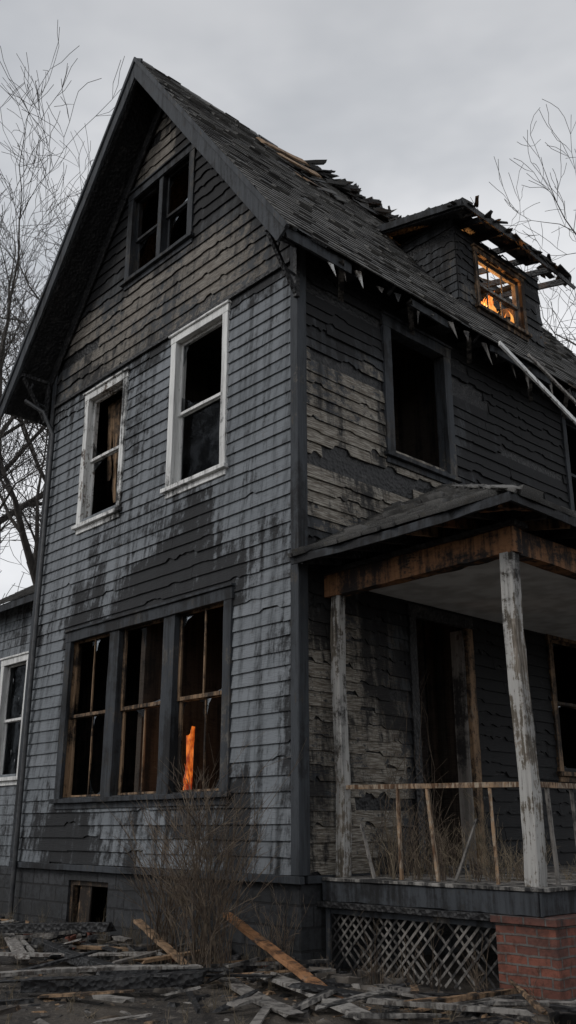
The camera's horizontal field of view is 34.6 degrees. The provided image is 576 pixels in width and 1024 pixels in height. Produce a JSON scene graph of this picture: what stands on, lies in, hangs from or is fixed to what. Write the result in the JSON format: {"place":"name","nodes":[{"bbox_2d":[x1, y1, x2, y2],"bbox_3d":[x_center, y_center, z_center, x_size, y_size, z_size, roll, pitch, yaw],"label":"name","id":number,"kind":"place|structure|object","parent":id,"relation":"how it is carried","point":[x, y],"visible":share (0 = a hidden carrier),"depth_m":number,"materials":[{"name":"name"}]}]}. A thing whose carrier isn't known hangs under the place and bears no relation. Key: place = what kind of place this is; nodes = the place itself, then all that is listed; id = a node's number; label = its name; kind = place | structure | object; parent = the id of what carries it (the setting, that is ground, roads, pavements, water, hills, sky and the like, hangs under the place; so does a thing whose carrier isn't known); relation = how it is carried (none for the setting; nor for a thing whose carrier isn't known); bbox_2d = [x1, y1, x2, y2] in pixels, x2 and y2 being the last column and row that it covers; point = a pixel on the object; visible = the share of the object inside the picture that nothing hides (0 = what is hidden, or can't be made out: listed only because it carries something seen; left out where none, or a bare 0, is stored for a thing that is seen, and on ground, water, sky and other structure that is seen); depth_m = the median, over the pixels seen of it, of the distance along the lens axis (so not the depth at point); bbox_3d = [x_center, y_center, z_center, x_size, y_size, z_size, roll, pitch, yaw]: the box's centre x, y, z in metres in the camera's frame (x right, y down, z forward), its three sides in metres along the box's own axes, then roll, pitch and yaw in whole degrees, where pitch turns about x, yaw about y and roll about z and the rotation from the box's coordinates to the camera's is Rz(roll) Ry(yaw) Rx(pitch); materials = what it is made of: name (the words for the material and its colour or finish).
{"place":"outdoors","nodes":[
{"label":"outdoors","id":0,"kind":"place"},
{"bbox_2d":[183,726,194,789],"bbox_3d":[-1.277,3.299,11.716,0.102,1.137,0.163,17,-25,-40],"label":"interior fire","id":1,"kind":"object","parent":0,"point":[189,749],"visible":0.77,"depth_m":11.74,"materials":[{"name":"orange"}]},
{"bbox_2d":[0,915,559,1023],"bbox_3d":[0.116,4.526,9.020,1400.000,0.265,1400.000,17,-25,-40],"label":"ground","id":2,"kind":"structure","parent":0,"point":[250,1011],"depth_m":7.54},
{"bbox_2d":[1,933,29,959],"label":"fallen plank","id":3,"kind":"object","parent":2,"relation":"on","point":[14,945],"visible":0.73,"depth_m":10.38,"materials":[{"name":"grey wood"}]},
{"bbox_2d":[0,584,34,914],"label":"side wing","id":4,"kind":"structure","parent":2,"relation":"on","point":[15,619],"depth_m":16.84,"materials":[{"name":"grey wood"}]},
{"bbox_2d":[0,651,28,785],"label":"side wing window","id":5,"kind":"structure","parent":4,"relation":"in","point":[16,691],"depth_m":16.85,"materials":[{"name":"white wood"}]},
{"bbox_2d":[0,147,71,587],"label":"bare tree","id":6,"kind":"object","parent":2,"relation":"on","point":[31,556],"visible":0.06,"depth_m":24.19,"materials":[{"name":"grey plant"}]},
{"bbox_2d":[0,162,84,539],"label":"bare tree","id":7,"kind":"object","parent":2,"relation":"on","point":[24,434],"visible":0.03,"depth_m":30.31,"materials":[{"name":"grey plant"}]},
{"bbox_2d":[0,922,115,933],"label":"charred beam","id":8,"kind":"structure","parent":2,"relation":"on","point":[80,927],"depth_m":10.83,"materials":[{"name":"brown wood"}]},
{"bbox_2d":[0,22,124,598],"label":"bare tree","id":9,"kind":"object","parent":2,"relation":"on","point":[7,431],"visible":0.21,"depth_m":26.55,"materials":[{"name":"grey plant"}]},
{"bbox_2d":[31,937,115,972],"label":"charred beam","id":10,"kind":"structure","parent":2,"relation":"on","point":[49,946],"depth_m":9.64,"materials":[{"name":"grey wood"}]},
{"bbox_2d":[0,951,165,956],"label":"fallen plank","id":11,"kind":"object","parent":2,"relation":"on","point":[40,954],"visible":0.73,"depth_m":9.71,"materials":[{"name":"grey wood"}]},
{"bbox_2d":[20,969,208,992],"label":"charred beam","id":12,"kind":"structure","parent":2,"relation":"on","point":[131,981],"depth_m":7.82,"materials":[{"name":"black wood"}]},
{"bbox_2d":[133,919,189,964],"bbox_3d":[-1.338,4.521,9.718,0.101,0.306,1.827,9,-21,-23],"label":"fallen plank","id":13,"kind":"object","parent":2,"relation":"on","point":[166,947],"visible":0.71,"depth_m":9.64,"materials":[{"name":"brown wood"}]},
{"bbox_2d":[103,776,237,964],"bbox_3d":[-1.211,3.912,10.131,1.623,1.896,1.574,17,-25,-40],"label":"bare shrub","id":14,"kind":"object","parent":2,"relation":"on","point":[159,925],"visible":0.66,"depth_m":9.89,"materials":[{"name":"brown plant"}]},
{"bbox_2d":[112,729,304,979],"bbox_3d":[-0.881,3.348,9.087,1.802,2.337,2.618,3,-19,-10],"label":"bare shrub","id":15,"kind":"object","parent":2,"relation":"on","point":[212,890],"visible":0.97,"depth_m":9.03,"materials":[{"name":"brown plant"}]},
{"bbox_2d":[217,977,303,1017],"bbox_3d":[-0.261,3.982,7.614,0.162,0.057,1.926,7,-20,-19],"label":"fallen plank","id":16,"kind":"object","parent":2,"relation":"on","point":[239,987],"visible":0.78,"depth_m":7.36,"materials":[{"name":"grey wood"}]},
{"bbox_2d":[0,937,542,1023],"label":"debris litter","id":17,"kind":"object","parent":2,"relation":"on","point":[307,1011],"visible":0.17,"depth_m":7.54,"materials":[{"name":"grey wood"}]},
{"bbox_2d":[248,881,312,982],"bbox_3d":[-0.073,4.021,8.860,0.778,0.922,0.590,-12,-22,32],"label":"bare shrub","id":18,"kind":"object","parent":2,"relation":"on","point":[283,943],"visible":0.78,"depth_m":8.80,"materials":[{"name":"brown plant"}]},
{"bbox_2d":[223,912,342,998],"bbox_3d":[-0.105,4.022,8.433,0.121,0.507,2.438,9,-21,-24],"label":"fallen plank","id":19,"kind":"object","parent":2,"relation":"on","point":[300,971],"visible":0.73,"depth_m":8.36,"materials":[{"name":"orange wood"}]},
{"bbox_2d":[0,913,575,1023],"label":"scattered boards","id":20,"kind":"object","parent":2,"relation":"on","point":[377,994],"visible":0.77,"depth_m":7.20,"materials":[{"name":"grey wood"}]},
{"bbox_2d":[0,964,202,977],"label":"fallen plank","id":21,"kind":"object","parent":20,"relation":"on","point":[95,968],"visible":0.87,"depth_m":8.34,"materials":[{"name":"grey wood"}]},
{"bbox_2d":[0,916,575,1023],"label":"rubble pile","id":22,"kind":"object","parent":2,"relation":"on","point":[557,1017],"visible":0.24,"depth_m":8.54,"materials":[{"name":"grey wood"}]},
{"bbox_2d":[11,867,575,968],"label":"foundation","id":23,"kind":"object","parent":2,"relation":"on","point":[37,891],"visible":0.33,"depth_m":10.37,"materials":[{"name":"grey concrete"}]},
{"bbox_2d":[69,880,107,933],"bbox_3d":[-2.551,5.128,12.014,0.085,0.626,0.973,17,-25,-40],"label":"basement window","id":24,"kind":"structure","parent":23,"relation":"attached to","point":[85,898],"depth_m":12.17,"materials":[{"name":"brown wood"}]},
{"bbox_2d":[18,118,575,876],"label":"house wall","id":25,"kind":"structure","parent":23,"relation":"on","point":[338,460],"depth_m":14.62,"materials":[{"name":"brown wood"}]},
{"bbox_2d":[18,263,290,874],"bbox_3d":[-1.963,0.922,12.598,0.033,7.327,6.036,17,-25,-40],"label":"gable siding","id":26,"kind":"object","parent":25,"relation":"attached to","point":[228,527],"visible":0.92,"depth_m":11.88,"materials":[{"name":"grey wood"}]},
{"bbox_2d":[71,367,129,534],"bbox_3d":[-2.809,-0.909,14.270,0.270,2.409,1.315,17,-25,-40],"label":"window","id":27,"kind":"structure","parent":26,"relation":"in","point":[96,396],"depth_m":14.44,"materials":[{"name":"white wood"}]},
{"bbox_2d":[49,582,235,809],"bbox_3d":[-1.926,2.533,12.083,0.270,2.540,3.953,17,-25,-40],"label":"triple window","id":28,"kind":"structure","parent":26,"relation":"in","point":[170,614],"depth_m":11.98,"materials":[{"name":"grey wood"}]},
{"bbox_2d":[160,300,231,498],"bbox_3d":[-1.188,-1.500,12.623,0.269,2.520,1.382,17,-25,-40],"label":"window","id":29,"kind":"structure","parent":26,"relation":"in","point":[208,322],"depth_m":12.68,"materials":[{"name":"white wood"}]},
{"bbox_2d":[56,111,289,403],"bbox_3d":[-1.964,-4.800,14.555,0.037,4.829,6.034,17,-25,-40],"label":"gable attic siding","id":30,"kind":"object","parent":25,"relation":"attached to","point":[167,301],"visible":0.85,"depth_m":13.94,"materials":[{"name":"grey wood"}]},
{"bbox_2d":[119,142,196,290],"bbox_3d":[-1.981,-4.629,14.597,0.270,1.860,1.893,17,-25,-40],"label":"attic window","id":31,"kind":"structure","parent":30,"relation":"in","point":[134,274],"depth_m":14.63,"materials":[{"name":"black wood"}]},
{"bbox_2d":[4,60,575,426],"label":"roof shingles","id":32,"kind":"object","parent":25,"relation":"on","point":[331,222],"visible":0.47,"depth_m":14.08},
{"bbox_2d":[0,57,288,416],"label":"barge boards","id":33,"kind":"object","parent":32,"relation":"attached to","point":[274,223],"visible":0.98,"depth_m":15.12,"materials":[{"name":"paint"}]},
{"bbox_2d":[286,227,575,418],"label":"eave splinters","id":34,"kind":"object","parent":32,"relation":"attached to","point":[341,264],"visible":0.93,"depth_m":12.51,"materials":[{"name":"black wood"}]},
{"bbox_2d":[328,248,556,390],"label":"eave soffit","id":35,"kind":"structure","parent":32,"relation":"attached to","point":[439,329],"depth_m":13.29,"materials":[{"name":"black wood"}]},
{"bbox_2d":[400,218,544,351],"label":"dormer walls","id":36,"kind":"structure","parent":32,"relation":"on","point":[441,253],"depth_m":15.43,"materials":[{"name":"grey wood"}]},
{"bbox_2d":[376,195,575,299],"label":"dormer roof","id":37,"kind":"structure","parent":36,"relation":"on","point":[481,226],"depth_m":15.73,"materials":[{"name":"black wood"}]},
{"bbox_2d":[481,291,513,322],"bbox_3d":[3.533,-3.560,16.337,1.133,0.635,0.423,17,-25,-40],"label":"fire","id":38,"kind":"object","parent":36,"relation":"in","point":[491,305],"visible":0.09,"depth_m":16.28,"materials":[{"name":"orange"}]},
{"bbox_2d":[471,243,532,341],"bbox_3d":[3.580,-3.692,15.774,1.545,1.290,0.270,17,-25,-40],"label":"dormer window","id":39,"kind":"structure","parent":36,"relation":"in","point":[519,327],"depth_m":15.85,"materials":[{"name":"brown wood"}]},
{"bbox_2d":[498,341,575,424],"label":"hanging fascia boards","id":40,"kind":"object","parent":32,"relation":"attached to","point":[515,359],"visible":1,"depth_m":13.92,"materials":[{"name":"white paint"}]},
{"bbox_2d":[5,66,575,424],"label":"roof deck and rafters","id":41,"kind":"structure","parent":25,"relation":"on","point":[117,166],"depth_m":15.76,"materials":[{"name":"black wood"}]},
{"bbox_2d":[256,134,513,317],"bbox_3d":[2.394,-5.136,17.716,7.398,3.052,2.256,17,-25,-40],"label":"roof torn sheathing","id":42,"kind":"object","parent":41,"relation":"on","point":[372,206],"visible":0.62,"depth_m":17.43,"materials":[{"name":"black wood"}]},
{"bbox_2d":[8,227,575,884],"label":"corner and water table boards","id":43,"kind":"object","parent":25,"relation":"attached to","point":[300,659],"visible":0.77,"depth_m":10.57,"materials":[{"name":"paint"}]},
{"bbox_2d":[8,399,54,913],"bbox_3d":[-4.186,1.895,14.377,0.566,8.028,0.076,2,-19,-5],"label":"downspout","id":44,"kind":"object","parent":43,"relation":"attached to","point":[29,700],"visible":0.97,"depth_m":14.23,"materials":[{"name":"metal"}]},
{"bbox_2d":[21,227,299,423],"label":"eave brackets","id":45,"kind":"object","parent":43,"relation":"attached to","point":[294,283],"visible":0.88,"depth_m":11.47,"materials":[{"name":"brown wood"}]},
{"bbox_2d":[379,310,462,483],"bbox_3d":[1.770,-1.509,12.752,1.560,2.200,0.270,17,-25,-40],"label":"window side","id":46,"kind":"structure","parent":25,"relation":"in","point":[420,341],"depth_m":12.88,"materials":[{"name":"paint"}]},
{"bbox_2d":[306,250,575,874],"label":"side siding","id":47,"kind":"object","parent":25,"relation":"attached to","point":[337,410],"visible":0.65,"depth_m":11.73,"materials":[{"name":"grey wood"}]},
{"bbox_2d":[405,603,487,869],"bbox_3d":[1.885,2.765,11.455,1.334,3.095,0.265,17,-25,-40],"label":"door frame","id":48,"kind":"object","parent":25,"relation":"attached to","point":[466,716],"visible":0.72,"depth_m":11.64,"materials":[{"name":"brown wood"}]},
{"bbox_2d":[544,634,575,782],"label":"porch window","id":49,"kind":"structure","parent":25,"relation":"in","point":[556,703],"depth_m":13.23,"materials":[{"name":"black wood"}]},
{"bbox_2d":[558,407,575,510],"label":"side window","id":50,"kind":"structure","parent":25,"relation":"in","point":[570,423],"depth_m":15.23,"materials":[{"name":"black wood"}]},
{"bbox_2d":[99,326,575,865],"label":"interior floors and partitions","id":51,"kind":"object","parent":23,"relation":"on","point":[415,408],"visible":0.12,"depth_m":12.97,"materials":[{"name":"paint"}]},
{"bbox_2d":[260,974,370,1019],"bbox_3d":[0.182,3.914,7.515,0.171,0.074,1.909,8,-21,-23],"label":"fallen plank","id":52,"kind":"object","parent":2,"relation":"on","point":[286,982],"visible":0.6,"depth_m":7.27,"materials":[{"name":"grey wood"}]},
{"bbox_2d":[316,913,547,999],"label":"dry weeds","id":53,"kind":"object","parent":2,"relation":"on","point":[476,972],"visible":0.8,"depth_m":8.07,"materials":[{"name":"brown plant"}]},
{"bbox_2d":[470,99,575,353],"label":"bare tree","id":54,"kind":"object","parent":2,"relation":"on","point":[554,331],"visible":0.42,"depth_m":27.02,"materials":[{"name":"grey plant"}]},
{"bbox_2d":[490,913,575,1000],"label":"porch brick pier","id":55,"kind":"structure","parent":2,"relation":"on","point":[527,946],"depth_m":7.55,"materials":[{"name":"red brick"}]},
{"bbox_2d":[316,865,575,920],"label":"porch floor","id":56,"kind":"structure","parent":55,"relation":"on","point":[452,898],"depth_m":8.39,"materials":[{"name":"grey wood"}]},
{"bbox_2d":[326,908,498,991],"bbox_3d":[1.121,4.034,8.553,0.051,0.611,2.131,17,-25,-40],"label":"porch lattice","id":57,"kind":"object","parent":56,"relation":"attached to","point":[396,917],"visible":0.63,"depth_m":8.60,"materials":[{"name":"grey wood"}]},
{"bbox_2d":[330,551,547,886],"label":"porch posts","id":58,"kind":"object","parent":56,"relation":"on","point":[534,843],"visible":1,"depth_m":8.59,"materials":[{"name":"grey wood"}]},
{"bbox_2d":[287,482,575,597],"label":"porch roof","id":59,"kind":"structure","parent":58,"relation":"on","point":[514,512],"depth_m":9.35,"materials":[{"name":"grey wood"}]},
{"bbox_2d":[346,782,575,884],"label":"porch railing","id":60,"kind":"object","parent":58,"relation":"attached to","point":[546,786],"visible":0.97,"depth_m":8.57,"materials":[{"name":"wood"}]},
{"bbox_2d":[361,672,575,882],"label":"dry vines","id":61,"kind":"object","parent":56,"relation":"on","point":[444,871],"visible":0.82,"depth_m":9.38,"materials":[{"name":"brown plant"}]},
{"bbox_2d":[0,898,567,1023],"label":"dead grass","id":62,"kind":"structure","parent":0,"point":[137,943],"depth_m":8.56,"materials":[{"name":"plant"}]},
{"bbox_2d":[0,0,575,604],"label":"sky","id":63,"kind":"structure","parent":0,"point":[412,103],"materials":[{"name":"grey"}]},
{"bbox_2d":[370,559,575,640],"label":"porch ceiling","id":64,"kind":"structure","parent":0,"point":[548,602],"depth_m":11.19,"materials":[{"name":"grey wood"}]}
]}

